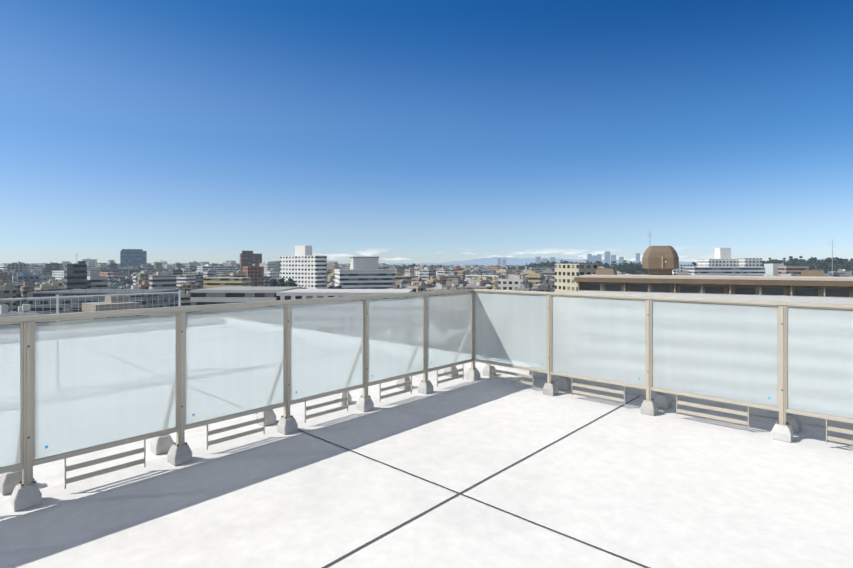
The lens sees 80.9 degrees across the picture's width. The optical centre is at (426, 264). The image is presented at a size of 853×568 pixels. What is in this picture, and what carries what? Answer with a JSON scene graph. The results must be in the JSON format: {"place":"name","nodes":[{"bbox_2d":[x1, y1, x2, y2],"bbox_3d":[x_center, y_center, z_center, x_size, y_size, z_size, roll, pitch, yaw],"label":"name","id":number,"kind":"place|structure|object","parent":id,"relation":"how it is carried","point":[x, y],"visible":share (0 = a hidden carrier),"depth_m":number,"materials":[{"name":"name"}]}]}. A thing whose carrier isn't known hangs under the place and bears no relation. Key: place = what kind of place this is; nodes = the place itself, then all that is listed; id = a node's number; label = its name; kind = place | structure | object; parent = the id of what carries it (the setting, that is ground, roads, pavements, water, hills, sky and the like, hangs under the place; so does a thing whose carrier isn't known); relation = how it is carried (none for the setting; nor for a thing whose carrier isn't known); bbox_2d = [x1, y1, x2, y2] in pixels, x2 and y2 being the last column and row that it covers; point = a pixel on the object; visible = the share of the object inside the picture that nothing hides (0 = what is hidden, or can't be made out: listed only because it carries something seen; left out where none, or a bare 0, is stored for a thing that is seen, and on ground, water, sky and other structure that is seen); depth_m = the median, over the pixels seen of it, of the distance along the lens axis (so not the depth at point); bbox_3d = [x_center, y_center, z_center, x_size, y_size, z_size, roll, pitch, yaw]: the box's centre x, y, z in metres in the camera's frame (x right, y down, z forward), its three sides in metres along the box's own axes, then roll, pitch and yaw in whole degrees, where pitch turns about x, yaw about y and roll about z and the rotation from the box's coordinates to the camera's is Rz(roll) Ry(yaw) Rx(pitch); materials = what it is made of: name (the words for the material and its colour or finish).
{"place":"outdoors","nodes":[
{"label":"outdoors","id":0,"kind":"place"},
{"bbox_2d":[27,275,134,292],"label":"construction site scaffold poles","id":1,"kind":"object","parent":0,"point":[70,287],"visible":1,"depth_m":215.57,"materials":[{"name":"grey metal"}]},
{"bbox_2d":[0,0,852,263],"label":"sky","id":2,"kind":"structure","parent":0,"point":[181,131],"materials":[{"name":"blue"}]},
{"bbox_2d":[25,257,849,264],"bbox_3d":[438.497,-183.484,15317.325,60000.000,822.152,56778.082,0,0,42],"label":"mountain ridge","id":3,"kind":"structure","parent":0,"point":[493,260],"depth_m":39420.73,"materials":[{"name":"white"}]},
{"bbox_2d":[391,264,692,264],"bbox_3d":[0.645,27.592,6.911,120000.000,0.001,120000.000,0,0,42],"label":"ground","id":4,"kind":"structure","parent":0,"point":[507,264],"depth_m":34240.96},
{"bbox_2d":[0,245,852,325],"bbox_3d":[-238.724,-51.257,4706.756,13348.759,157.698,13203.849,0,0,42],"label":"city buildings","id":5,"kind":"structure","parent":4,"relation":"on","point":[250,276],"depth_m":369.59,"materials":[{"name":"grey concrete"}]},
{"bbox_2d":[0,290,180,322],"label":"roof fence","id":6,"kind":"object","parent":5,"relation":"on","point":[57,297],"visible":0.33,"depth_m":6.61,"materials":[{"name":"silver metal"}]},
{"bbox_2d":[21,256,852,300],"bbox_3d":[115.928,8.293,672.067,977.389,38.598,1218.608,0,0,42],"label":"trees","id":7,"kind":"object","parent":4,"relation":"on","point":[631,268],"visible":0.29,"depth_m":658.61,"materials":[{"name":"green plant"}]},
{"bbox_2d":[574,232,852,310],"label":"building","id":8,"kind":"structure","parent":4,"relation":"on","point":[660,263],"depth_m":79.24,"materials":[{"name":"beige concrete"}]},
{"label":"building","id":9,"kind":"structure","parent":4,"relation":"on"},
{"bbox_2d":[0,364,852,567],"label":"terrace floor","id":10,"kind":"structure","parent":9,"relation":"on","point":[665,488],"depth_m":3.47,"materials":[{"name":"white concrete"}]},
{"bbox_2d":[0,289,479,511],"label":"rail frame","id":11,"kind":"object","parent":10,"relation":"on","point":[74,387],"visible":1,"depth_m":4.12,"materials":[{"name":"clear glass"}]},
{"bbox_2d":[256,396,649,567],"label":"floor joints","id":12,"kind":"object","parent":10,"relation":"on","point":[373,540],"visible":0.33,"depth_m":3.30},
{"bbox_2d":[461,362,852,429],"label":"parapet wall","id":13,"kind":"structure","parent":10,"relation":"on","point":[815,421],"depth_m":5.64,"materials":[{"name":"white concrete"}]},
{"bbox_2d":[474,289,852,444],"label":"rail frame","id":14,"kind":"object","parent":10,"relation":"on","point":[783,359],"visible":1,"depth_m":5.09,"materials":[{"name":"beige metal"}]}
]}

